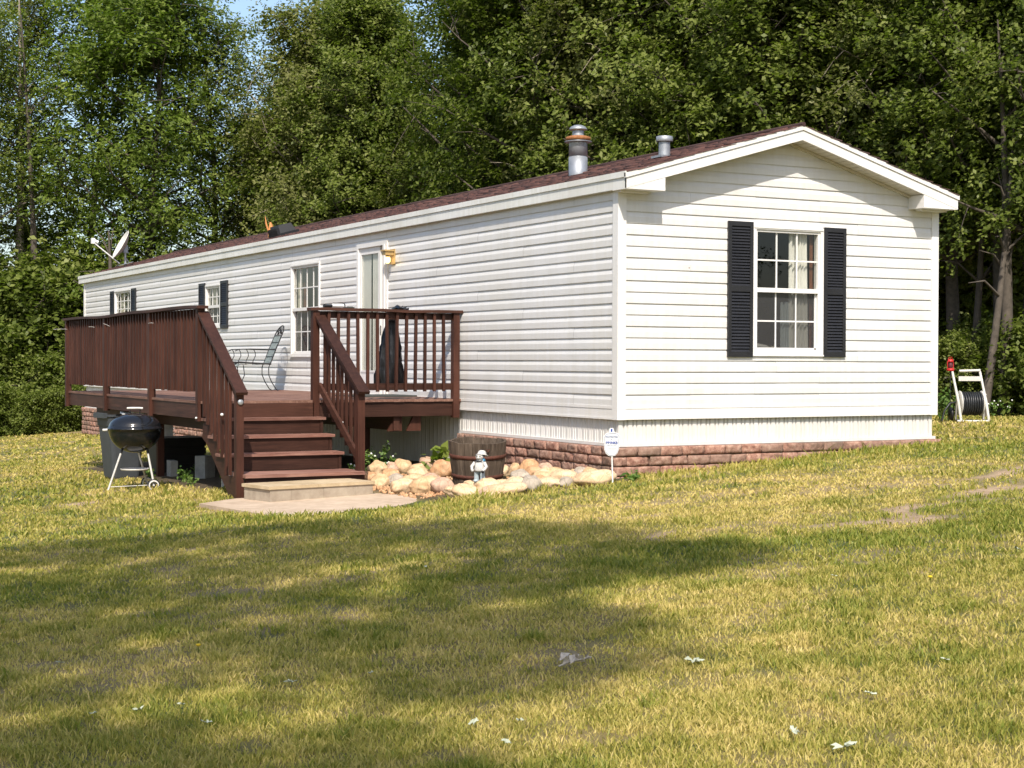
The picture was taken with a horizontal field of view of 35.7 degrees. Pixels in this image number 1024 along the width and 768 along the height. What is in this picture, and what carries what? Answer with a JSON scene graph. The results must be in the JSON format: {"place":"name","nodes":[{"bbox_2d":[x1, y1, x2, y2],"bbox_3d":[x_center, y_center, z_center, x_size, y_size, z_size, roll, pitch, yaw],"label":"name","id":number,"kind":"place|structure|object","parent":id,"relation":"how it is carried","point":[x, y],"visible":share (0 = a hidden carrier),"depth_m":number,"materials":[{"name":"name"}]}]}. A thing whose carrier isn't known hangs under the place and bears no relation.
{"place":"outdoors","nodes":[
{"label":"outdoors","id":0,"kind":"place"},
{"bbox_2d":[0,0,450,269],"label":"sky","id":1,"kind":"structure","parent":0,"point":[240,5],"materials":[{"name":"blue"}]},
{"bbox_2d":[323,303,344,307],"bbox_3d":[-2.248,-0.996,20.169,0.296,0.072,0.054,0,1,-28],"label":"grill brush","id":2,"kind":"object","parent":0,"point":[342,305],"visible":1,"depth_m":20.16,"materials":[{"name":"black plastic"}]},
{"bbox_2d":[0,411,1023,767],"bbox_3d":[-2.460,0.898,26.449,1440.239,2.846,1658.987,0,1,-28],"label":"lawn ground","id":3,"kind":"structure","parent":0,"point":[346,461],"depth_m":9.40,"materials":[{"name":"plant"}]},
{"bbox_2d":[0,379,33,435],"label":"shrub","id":4,"kind":"object","parent":3,"relation":"on","point":[6,398],"visible":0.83,"depth_m":40.96,"materials":[{"name":"green plant"}]},
{"bbox_2d":[0,313,36,385],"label":"shrub","id":5,"kind":"object","parent":3,"relation":"on","point":[5,337],"visible":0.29,"depth_m":42.20,"materials":[{"name":"green plant"}]},
{"bbox_2d":[0,0,44,266],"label":"tree","id":6,"kind":"object","parent":3,"relation":"on","point":[21,227],"visible":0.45,"depth_m":45.92,"materials":[{"name":"brown plant"}]},
{"bbox_2d":[0,255,53,338],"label":"shrub","id":7,"kind":"object","parent":3,"relation":"on","point":[10,300],"visible":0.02,"depth_m":44.84,"materials":[{"name":"green plant"}]},
{"bbox_2d":[1,387,53,436],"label":"shrub","id":8,"kind":"object","parent":3,"relation":"on","point":[29,402],"visible":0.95,"depth_m":40.71,"materials":[{"name":"green plant"}]},
{"bbox_2d":[0,343,64,432],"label":"shrub","id":9,"kind":"object","parent":3,"relation":"on","point":[20,369],"visible":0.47,"depth_m":42.16,"materials":[{"name":"green plant"}]},
{"bbox_2d":[0,8,68,273],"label":"tree","id":10,"kind":"object","parent":3,"relation":"on","point":[32,220],"visible":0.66,"depth_m":44.79,"materials":[{"name":"brown plant"}]},
{"bbox_2d":[0,247,85,384],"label":"shrub","id":11,"kind":"object","parent":3,"relation":"on","point":[36,334],"visible":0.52,"depth_m":43.51,"materials":[{"name":"green plant"}]},
{"bbox_2d":[19,344,84,429],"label":"shrub","id":12,"kind":"object","parent":3,"relation":"on","point":[42,363],"visible":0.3,"depth_m":42.29,"materials":[{"name":"green plant"}]},
{"bbox_2d":[34,384,82,432],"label":"shrub","id":13,"kind":"object","parent":3,"relation":"on","point":[59,410],"visible":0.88,"depth_m":41.00,"materials":[{"name":"green plant"}]},
{"bbox_2d":[0,0,117,261],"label":"tree","id":14,"kind":"object","parent":3,"relation":"on","point":[31,19],"visible":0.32,"depth_m":47.19,"materials":[{"name":"green plant"}]},
{"bbox_2d":[0,0,124,341],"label":"tree","id":15,"kind":"object","parent":3,"relation":"on","point":[12,176],"visible":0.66,"depth_m":44.91,"materials":[{"name":"green plant"}]},
{"bbox_2d":[0,227,140,354],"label":"shrub","id":16,"kind":"object","parent":3,"relation":"on","point":[78,265],"visible":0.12,"depth_m":44.24,"materials":[{"name":"green plant"}]},
{"bbox_2d":[56,380,85,431],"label":"shrub","id":17,"kind":"object","parent":3,"relation":"on","point":[78,427],"visible":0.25,"depth_m":41.51,"materials":[{"name":"green plant"}]},
{"bbox_2d":[78,228,120,293],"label":"tree","id":18,"kind":"object","parent":3,"relation":"on","point":[109,249],"visible":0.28,"depth_m":43.97,"materials":[{"name":"brown plant"}]},
{"bbox_2d":[0,0,228,353],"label":"tree","id":19,"kind":"object","parent":3,"relation":"on","point":[65,72],"visible":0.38,"depth_m":45.98,"materials":[{"name":"green plant"}]},
{"bbox_2d":[93,412,141,478],"bbox_3d":[-5.601,0.874,22.798,0.640,0.930,0.640,0,1,-34],"label":"trash bin","id":20,"kind":"object","parent":3,"relation":"on","point":[110,449],"visible":0.47,"depth_m":22.64,"materials":[{"name":"grey plastic"}]},
{"bbox_2d":[103,407,162,489],"bbox_3d":[-4.830,0.827,20.275,0.756,1.069,0.689,0,1,-3],"label":"kettle grill","id":21,"kind":"object","parent":3,"relation":"on","point":[138,433],"visible":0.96,"depth_m":20.07,"materials":[{"name":"black metal"}]},
{"bbox_2d":[1,0,277,316],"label":"tree","id":22,"kind":"object","parent":3,"relation":"on","point":[158,40],"visible":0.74,"depth_m":44.87,"materials":[{"name":"green plant"}]},
{"bbox_2d":[167,460,177,476],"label":"concrete block","id":23,"kind":"structure","parent":3,"relation":"on","point":[172,466],"depth_m":22.28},
{"bbox_2d":[148,435,205,472],"bbox_3d":[-4.998,1.042,23.719,0.720,0.510,0.640,0,1,-28],"label":"dark crate","id":24,"kind":"object","parent":3,"relation":"on","point":[183,451],"visible":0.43,"depth_m":23.48,"materials":[{"name":"black plastic"}]},
{"bbox_2d":[176,465,190,481],"bbox_3d":[-4.350,1.206,21.115,0.210,0.269,0.161,0,1,-6],"label":"plant","id":25,"kind":"object","parent":3,"relation":"on","point":[184,472],"visible":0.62,"depth_m":21.09,"materials":[{"name":"green plant"}]},
{"bbox_2d":[95,0,282,263],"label":"tree","id":26,"kind":"object","parent":3,"relation":"on","point":[227,37],"visible":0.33,"depth_m":46.00,"materials":[{"name":"green plant"}]},
{"bbox_2d":[182,473,198,485],"bbox_3d":[-4.115,1.228,20.361,0.207,0.196,0.195,0,1,-28],"label":"plant","id":27,"kind":"object","parent":3,"relation":"on","point":[188,480],"visible":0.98,"depth_m":20.34,"materials":[{"name":"green plant"}]},
{"bbox_2d":[195,455,214,478],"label":"concrete block","id":28,"kind":"structure","parent":3,"relation":"on","point":[204,466],"depth_m":21.54,"materials":[{"name":"concrete"}]},
{"bbox_2d":[201,61,283,239],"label":"tree","id":29,"kind":"object","parent":3,"relation":"on","point":[264,107],"depth_m":57.05,"materials":[{"name":"green plant"}]},
{"bbox_2d":[196,106,314,241],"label":"tree","id":30,"kind":"object","parent":3,"relation":"on","point":[233,216],"visible":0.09,"depth_m":46.52,"materials":[{"name":"green plant"}]},
{"bbox_2d":[62,305,463,497],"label":"wooden deck","id":31,"kind":"structure","parent":3,"relation":"on","point":[167,350],"depth_m":20.12,"materials":[{"name":"brown wood"}]},
{"bbox_2d":[228,325,283,390],"bbox_3d":[-4.208,-0.432,26.327,0.866,1.092,0.618,0,1,-21],"label":"patio chair","id":32,"kind":"object","parent":31,"relation":"on","point":[272,349],"visible":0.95,"depth_m":26.32,"materials":[{"name":"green metal"}]},
{"bbox_2d":[335,394,416,396],"bbox_3d":[-1.914,0.162,22.271,0.900,0.021,0.850,0,1,-28],"label":"door mat","id":33,"kind":"object","parent":31,"relation":"on","point":[383,395],"depth_m":21.99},
{"bbox_2d":[374,305,408,382],"bbox_3d":[-1.573,-0.472,20.680,0.431,1.109,0.388,0,1,-28],"label":"garbage bag","id":34,"kind":"object","parent":31,"relation":"hanging from","point":[382,378],"visible":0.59,"depth_m":20.69,"materials":[{"name":"plastic"}]},
{"bbox_2d":[199,0,410,235],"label":"tree","id":35,"kind":"object","parent":3,"relation":"on","point":[291,69],"visible":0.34,"depth_m":44.20,"materials":[{"name":"green plant"}]},
{"bbox_2d":[199,493,416,516],"bbox_3d":[-1.804,1.340,17.282,2.750,0.182,2.470,0,1,-28],"label":"concrete pad","id":36,"kind":"object","parent":3,"relation":"on","point":[344,503],"visible":0.31,"depth_m":17.11,"materials":[{"name":"concrete"}]},
{"bbox_2d":[242,478,374,501],"bbox_3d":[-2.303,1.230,18.066,1.395,0.232,0.600,0,1,-39],"label":"block step","id":37,"kind":"object","parent":3,"relation":"on","point":[292,490],"visible":0.76,"depth_m":17.81,"materials":[{"name":"concrete"}]},
{"bbox_2d":[226,51,416,233],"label":"tree","id":38,"kind":"object","parent":3,"relation":"on","point":[276,142],"depth_m":46.35,"materials":[{"name":"green plant"}]},
{"bbox_2d":[243,0,446,231],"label":"tree","id":39,"kind":"object","parent":3,"relation":"on","point":[350,15],"visible":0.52,"depth_m":42.98,"materials":[{"name":"green plant"}]},
{"bbox_2d":[267,0,448,216],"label":"tree","id":40,"kind":"object","parent":3,"relation":"on","point":[402,10],"visible":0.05,"depth_m":45.25,"materials":[{"name":"green plant"}]},
{"bbox_2d":[294,161,442,220],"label":"tree","id":41,"kind":"object","parent":3,"relation":"on","point":[374,188],"visible":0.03,"depth_m":43.22,"materials":[{"name":"green plant"}]},
{"bbox_2d":[365,451,375,466],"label":"plant","id":42,"kind":"object","parent":3,"relation":"on","point":[369,457],"visible":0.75,"depth_m":20.48,"materials":[{"name":"green plant"}]},
{"bbox_2d":[366,460,387,472],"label":"rock","id":43,"kind":"object","parent":3,"relation":"on","point":[377,466],"visible":0.52,"depth_m":20.07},
{"bbox_2d":[366,440,389,461],"bbox_3d":[-1.681,0.935,20.772,0.382,0.416,0.277,-1,1,-42],"label":"plant","id":44,"kind":"object","parent":3,"relation":"on","point":[384,452],"visible":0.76,"depth_m":20.72,"materials":[{"name":"green plant"}]},
{"bbox_2d":[371,473,389,485],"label":"rock","id":45,"kind":"object","parent":3,"relation":"on","point":[379,479],"visible":0.77,"depth_m":18.89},
{"bbox_2d":[382,468,399,476],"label":"rock","id":46,"kind":"object","parent":3,"relation":"on","point":[387,472],"visible":0.35,"depth_m":19.48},
{"bbox_2d":[389,473,402,482],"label":"rock","id":47,"kind":"object","parent":3,"relation":"on","point":[394,476],"visible":0.45,"depth_m":18.91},
{"bbox_2d":[390,478,411,492],"bbox_3d":[-1.244,1.178,18.302,0.316,0.202,0.257,-3,2,-6],"label":"rock","id":48,"kind":"object","parent":3,"relation":"on","point":[399,485],"visible":0.72,"depth_m":18.20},
{"bbox_2d":[395,458,411,471],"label":"rock","id":49,"kind":"object","parent":3,"relation":"on","point":[403,465],"visible":0.64,"depth_m":20.37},
{"bbox_2d":[403,473,422,479],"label":"rock","id":50,"kind":"object","parent":3,"relation":"on","point":[413,476],"visible":0.31,"depth_m":18.87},
{"bbox_2d":[407,467,427,474],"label":"rock","id":51,"kind":"object","parent":3,"relation":"on","point":[421,471],"visible":0.39,"depth_m":19.42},
{"bbox_2d":[408,475,437,494],"bbox_3d":[-0.978,1.159,18.070,0.412,0.256,0.335,0,0,-14],"label":"rock","id":52,"kind":"object","parent":3,"relation":"on","point":[421,484],"visible":0.56,"depth_m":17.93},
{"bbox_2d":[355,128,498,213],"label":"tree","id":53,"kind":"object","parent":3,"relation":"on","point":[407,190],"visible":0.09,"depth_m":41.40,"materials":[{"name":"green plant"}]},
{"bbox_2d":[419,456,435,467],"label":"rock","id":54,"kind":"object","parent":3,"relation":"on","point":[426,459],"visible":0.34,"depth_m":20.64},
{"bbox_2d":[421,440,449,468],"bbox_3d":[-0.936,0.959,20.695,0.522,0.466,0.408,0,1,-28],"label":"plant","id":55,"kind":"object","parent":3,"relation":"on","point":[443,452],"visible":0.49,"depth_m":20.63,"materials":[{"name":"green plant"}]},
{"bbox_2d":[373,471,508,498],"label":"rocks","id":56,"kind":"object","parent":3,"relation":"on","point":[384,489],"visible":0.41,"depth_m":18.03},
{"bbox_2d":[430,459,451,476],"bbox_3d":[-0.837,1.055,19.450,0.330,0.278,0.248,-8,-3,5],"label":"rock","id":57,"kind":"object","parent":3,"relation":"on","point":[441,467],"visible":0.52,"depth_m":19.34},
{"bbox_2d":[430,477,453,492],"bbox_3d":[-0.779,1.147,17.876,0.274,0.202,0.248,0,1,-23],"label":"rock","id":58,"kind":"object","parent":3,"relation":"on","point":[438,484],"visible":0.67,"depth_m":17.79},
{"bbox_2d":[443,485,453,496],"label":"rock","id":59,"kind":"object","parent":3,"relation":"on","point":[447,490],"visible":0.39,"depth_m":17.36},
{"bbox_2d":[345,0,576,205],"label":"tree","id":60,"kind":"object","parent":3,"relation":"on","point":[456,45],"visible":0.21,"depth_m":37.90,"materials":[{"name":"green plant"}]},
{"bbox_2d":[381,19,546,202],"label":"tree","id":61,"kind":"object","parent":3,"relation":"on","point":[399,171],"visible":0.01,"depth_m":40.68,"materials":[{"name":"green plant"}]},
{"bbox_2d":[451,483,478,496],"bbox_3d":[-0.491,1.152,16.895,0.320,0.190,0.286,-1,9,-7],"label":"rock","id":62,"kind":"object","parent":3,"relation":"on","point":[463,488],"visible":0.57,"depth_m":16.82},
{"bbox_2d":[463,479,479,484],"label":"rock","id":63,"kind":"object","parent":3,"relation":"on","point":[471,482],"visible":0.2,"depth_m":17.82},
{"bbox_2d":[470,450,487,481],"bbox_3d":[-0.353,0.920,17.805,0.210,0.356,0.246,0,1,16],"label":"garden figurine","id":64,"kind":"object","parent":63,"relation":"on","point":[480,465],"visible":0.9,"depth_m":17.74,"materials":[{"name":"ceramic"}]},
{"bbox_2d":[449,436,506,484],"bbox_3d":[-0.398,0.925,18.419,0.667,0.559,0.673,6,7,44],"label":"half barrel","id":65,"kind":"object","parent":3,"relation":"on","point":[463,451],"visible":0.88,"depth_m":18.18,"materials":[{"name":"brown wood"}]},
{"bbox_2d":[474,478,500,489],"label":"rock","id":66,"kind":"object","parent":3,"relation":"on","point":[481,483],"visible":0.45,"depth_m":16.94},
{"bbox_2d":[484,482,527,495],"bbox_3d":[-0.075,1.127,16.776,0.537,0.168,0.438,-7,2,-8],"label":"rock","id":67,"kind":"object","parent":3,"relation":"on","point":[509,487],"visible":0.64,"depth_m":16.64,"materials":[{"name":"stone"}]},
{"bbox_2d":[503,476,522,482],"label":"rock","id":68,"kind":"object","parent":3,"relation":"on","point":[515,479],"visible":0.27,"depth_m":17.26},
{"bbox_2d":[78,122,959,478],"bbox_3d":[-2.680,-0.712,29.542,4.920,5.651,25.328,0,1,-28],"label":"mobile home","id":69,"kind":"object","parent":3,"relation":"on","point":[762,294],"visible":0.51,"depth_m":19.11,"materials":[{"name":"white plastic"}]},
{"bbox_2d":[91,230,131,265],"bbox_3d":[-9.429,-3.196,37.513,0.958,0.870,0.612,0,1,-28],"label":"satellite dish","id":70,"kind":"object","parent":69,"relation":"attached to","point":[122,245],"visible":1,"depth_m":37.61,"materials":[{"name":"metal"}]},
{"bbox_2d":[114,289,130,313],"bbox_3d":[-8.774,-1.618,36.104,0.142,1.034,1.438,0,1,-28],"label":"window","id":71,"kind":"structure","parent":69,"relation":"in","point":[122,292],"depth_m":36.39,"materials":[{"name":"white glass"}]},
{"bbox_2d":[205,283,219,327],"bbox_3d":[-5.641,-1.476,30.291,0.138,0.834,0.928,0,1,-28],"label":"window","id":72,"kind":"structure","parent":69,"relation":"in","point":[214,287],"depth_m":30.39,"materials":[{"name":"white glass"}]},
{"bbox_2d":[290,261,320,356],"bbox_3d":[-3.336,-1.207,26.016,0.138,1.534,1.318,0,1,-28],"label":"window","id":73,"kind":"structure","parent":69,"relation":"in","point":[309,273],"depth_m":26.29,"materials":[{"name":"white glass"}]},
{"bbox_2d":[360,246,381,393],"bbox_3d":[-2.113,-0.937,23.679,0.095,2.190,0.772,0,1,-28],"label":"door","id":74,"kind":"structure","parent":69,"relation":"in","point":[365,253],"depth_m":23.74,"materials":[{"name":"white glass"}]},
{"bbox_2d":[753,225,823,355],"bbox_3d":[3.092,-1.089,18.950,1.044,1.517,0.663,0,1,-28],"label":"window","id":75,"kind":"structure","parent":69,"relation":"in","point":[793,320],"depth_m":18.85,"materials":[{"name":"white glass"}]},
{"bbox_2d":[510,469,529,477],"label":"rock","id":76,"kind":"object","parent":3,"relation":"on","point":[522,473],"visible":0.38,"depth_m":18.12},
{"bbox_2d":[367,0,679,200],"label":"tree","id":77,"kind":"object","parent":3,"relation":"on","point":[508,51],"visible":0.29,"depth_m":35.25,"materials":[{"name":"green plant"}]},
{"bbox_2d":[519,459,538,469],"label":"rock","id":78,"kind":"object","parent":3,"relation":"on","point":[525,464],"visible":0.43,"depth_m":18.79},
{"bbox_2d":[522,475,542,492],"bbox_3d":[0.214,1.079,16.824,0.224,0.229,0.198,-2,5,-1],"label":"rock","id":79,"kind":"object","parent":3,"relation":"on","point":[533,482],"visible":0.75,"depth_m":16.75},
{"bbox_2d":[525,464,540,475],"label":"rock","id":80,"kind":"object","parent":3,"relation":"on","point":[531,469],"visible":0.38,"depth_m":18.48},
{"bbox_2d":[539,476,559,487],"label":"rock","id":81,"kind":"object","parent":3,"relation":"on","point":[550,481],"visible":0.43,"depth_m":17.04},
{"bbox_2d":[549,469,576,478],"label":"rock","id":82,"kind":"object","parent":3,"relation":"on","point":[558,473],"visible":0.43,"depth_m":17.52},
{"bbox_2d":[559,476,572,486],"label":"rock","id":83,"kind":"object","parent":3,"relation":"on","point":[566,479],"visible":0.63,"depth_m":17.04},
{"bbox_2d":[556,649,591,666],"bbox_3d":[0.291,1.276,7.433,0.172,0.075,0.101,0,1,-28],"label":"dried leaf cluster","id":84,"kind":"object","parent":3,"relation":"on","point":[573,658],"visible":1,"depth_m":7.42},
{"bbox_2d":[474,0,708,183],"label":"tree","id":85,"kind":"object","parent":3,"relation":"on","point":[567,26],"visible":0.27,"depth_m":33.91,"materials":[{"name":"green plant"}]},
{"bbox_2d":[573,469,616,485],"bbox_3d":[0.887,1.017,16.976,0.474,0.206,0.368,-6,-7,4],"label":"rock","id":86,"kind":"object","parent":3,"relation":"on","point":[599,476],"visible":0.72,"depth_m":16.85,"materials":[{"name":"stone"}]},
{"bbox_2d":[603,428,619,482],"bbox_3d":[1.054,0.791,16.863,0.179,0.651,0.025,0,1,-4],"label":"yard sign","id":87,"kind":"object","parent":3,"relation":"on","point":[611,443],"visible":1,"depth_m":16.85,"materials":[{"name":"white paint"}]},
{"bbox_2d":[620,469,640,480],"bbox_3d":[1.257,1.010,17.012,0.200,0.209,0.265,0,1,-28],"label":"plant","id":88,"kind":"object","parent":3,"relation":"on","point":[634,476],"visible":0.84,"depth_m":16.98,"materials":[{"name":"green plant"}]},
{"bbox_2d":[520,0,782,172],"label":"tree","id":89,"kind":"object","parent":3,"relation":"on","point":[633,125],"visible":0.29,"depth_m":32.55,"materials":[{"name":"green plant"}]},
{"bbox_2d":[573,0,870,162],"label":"tree","id":90,"kind":"object","parent":3,"relation":"on","point":[648,69],"visible":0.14,"depth_m":31.69,"materials":[{"name":"green plant"}]},
{"bbox_2d":[637,0,921,172],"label":"tree","id":91,"kind":"object","parent":3,"relation":"on","point":[788,70],"visible":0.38,"depth_m":30.69,"materials":[{"name":"green plant"}]},
{"bbox_2d":[668,0,970,292],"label":"tree","id":92,"kind":"object","parent":3,"relation":"on","point":[826,128],"visible":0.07,"depth_m":31.02,"materials":[{"name":"green plant"}]},
{"bbox_2d":[831,741,856,748],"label":"fallen leaf","id":93,"kind":"object","parent":3,"relation":"on","point":[846,744],"visible":1,"depth_m":5.66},
{"bbox_2d":[789,0,1016,249],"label":"tree","id":94,"kind":"object","parent":3,"relation":"on","point":[849,79],"visible":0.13,"depth_m":29.70,"materials":[{"name":"green plant"}]},
{"bbox_2d":[806,0,1023,413],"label":"tree","id":95,"kind":"object","parent":3,"relation":"on","point":[952,301],"visible":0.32,"depth_m":29.06,"materials":[{"name":"green plant"}]},
{"bbox_2d":[852,0,1023,409],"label":"tree","id":96,"kind":"object","parent":3,"relation":"on","point":[936,68],"visible":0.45,"depth_m":28.17,"materials":[{"name":"green plant"}]},
{"bbox_2d":[938,387,954,419],"bbox_3d":[6.624,0.308,24.656,0.330,0.548,0.600,0,1,-34],"label":"plant","id":97,"kind":"object","parent":3,"relation":"on","point":[944,403],"visible":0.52,"depth_m":24.52,"materials":[{"name":"green plant"}]},
{"bbox_2d":[946,358,954,406],"bbox_3d":[6.752,0.091,24.529,0.122,1.013,0.122,0,1,5],"label":"red lantern","id":98,"kind":"object","parent":3,"relation":"on","point":[950,365],"visible":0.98,"depth_m":24.50,"materials":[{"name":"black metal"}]},
{"bbox_2d":[889,0,1023,283],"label":"tree","id":99,"kind":"object","parent":3,"relation":"on","point":[980,179],"visible":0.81,"depth_m":27.37,"materials":[{"name":"green plant"}]},
{"bbox_2d":[932,70,992,389],"bbox_3d":[8.444,-2.731,29.071,1.804,7.009,0.738,0,1,-28],"label":"tree","id":100,"kind":"object","parent":3,"relation":"on","point":[978,295],"visible":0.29,"depth_m":29.04,"materials":[{"name":"brown plant"}]},
{"bbox_2d":[933,329,997,415],"bbox_3d":[7.942,-0.032,28.455,1.582,1.996,1.508,0,1,2],"label":"shrub","id":101,"kind":"object","parent":3,"relation":"on","point":[955,348],"visible":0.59,"depth_m":28.28,"materials":[{"name":"green plant"}]},
{"bbox_2d":[941,369,989,421],"bbox_3d":[6.855,0.174,24.205,0.735,0.803,0.460,0,1,0],"label":"hose reel cart","id":102,"kind":"object","parent":3,"relation":"on","point":[971,403],"visible":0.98,"depth_m":24.07,"materials":[{"name":"white plastic"}]},
{"bbox_2d":[940,306,1015,412],"bbox_3d":[8.734,-0.183,29.564,1.884,2.494,1.978,0,1,7],"label":"shrub","id":103,"kind":"object","parent":3,"relation":"on","point":[964,327],"visible":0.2,"depth_m":29.27,"materials":[{"name":"green plant"}]},
{"bbox_2d":[938,241,1022,410],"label":"tree","id":104,"kind":"object","parent":3,"relation":"on","point":[941,314],"visible":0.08,"depth_m":32.88,"materials":[{"name":"brown plant"}]},
{"bbox_2d":[938,185,1023,327],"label":"tree","id":105,"kind":"object","parent":3,"relation":"on","point":[1017,303],"visible":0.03,"depth_m":31.62,"materials":[{"name":"green plant"}]},
{"bbox_2d":[938,250,1023,310],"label":"tree","id":106,"kind":"object","parent":3,"relation":"on","point":[1021,285],"visible":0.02,"depth_m":31.38,"materials":[{"name":"green plant"}]},
{"bbox_2d":[963,307,1023,415],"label":"shrub","id":107,"kind":"object","parent":3,"relation":"on","point":[1016,373],"visible":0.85,"depth_m":27.07,"materials":[{"name":"green plant"}]},
{"bbox_2d":[969,82,1023,416],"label":"tree","id":108,"kind":"object","parent":3,"relation":"on","point":[988,385],"visible":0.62,"depth_m":27.10,"materials":[{"name":"brown plant"}]},
{"bbox_2d":[974,314,1023,415],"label":"shrub","id":109,"kind":"object","parent":3,"relation":"on","point":[987,336],"visible":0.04,"depth_m":28.24,"materials":[{"name":"green plant"}]},
{"bbox_2d":[979,19,1023,415],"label":"tree","id":110,"kind":"object","parent":3,"relation":"on","point":[1007,306],"visible":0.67,"depth_m":27.40,"materials":[{"name":"brown plant"}]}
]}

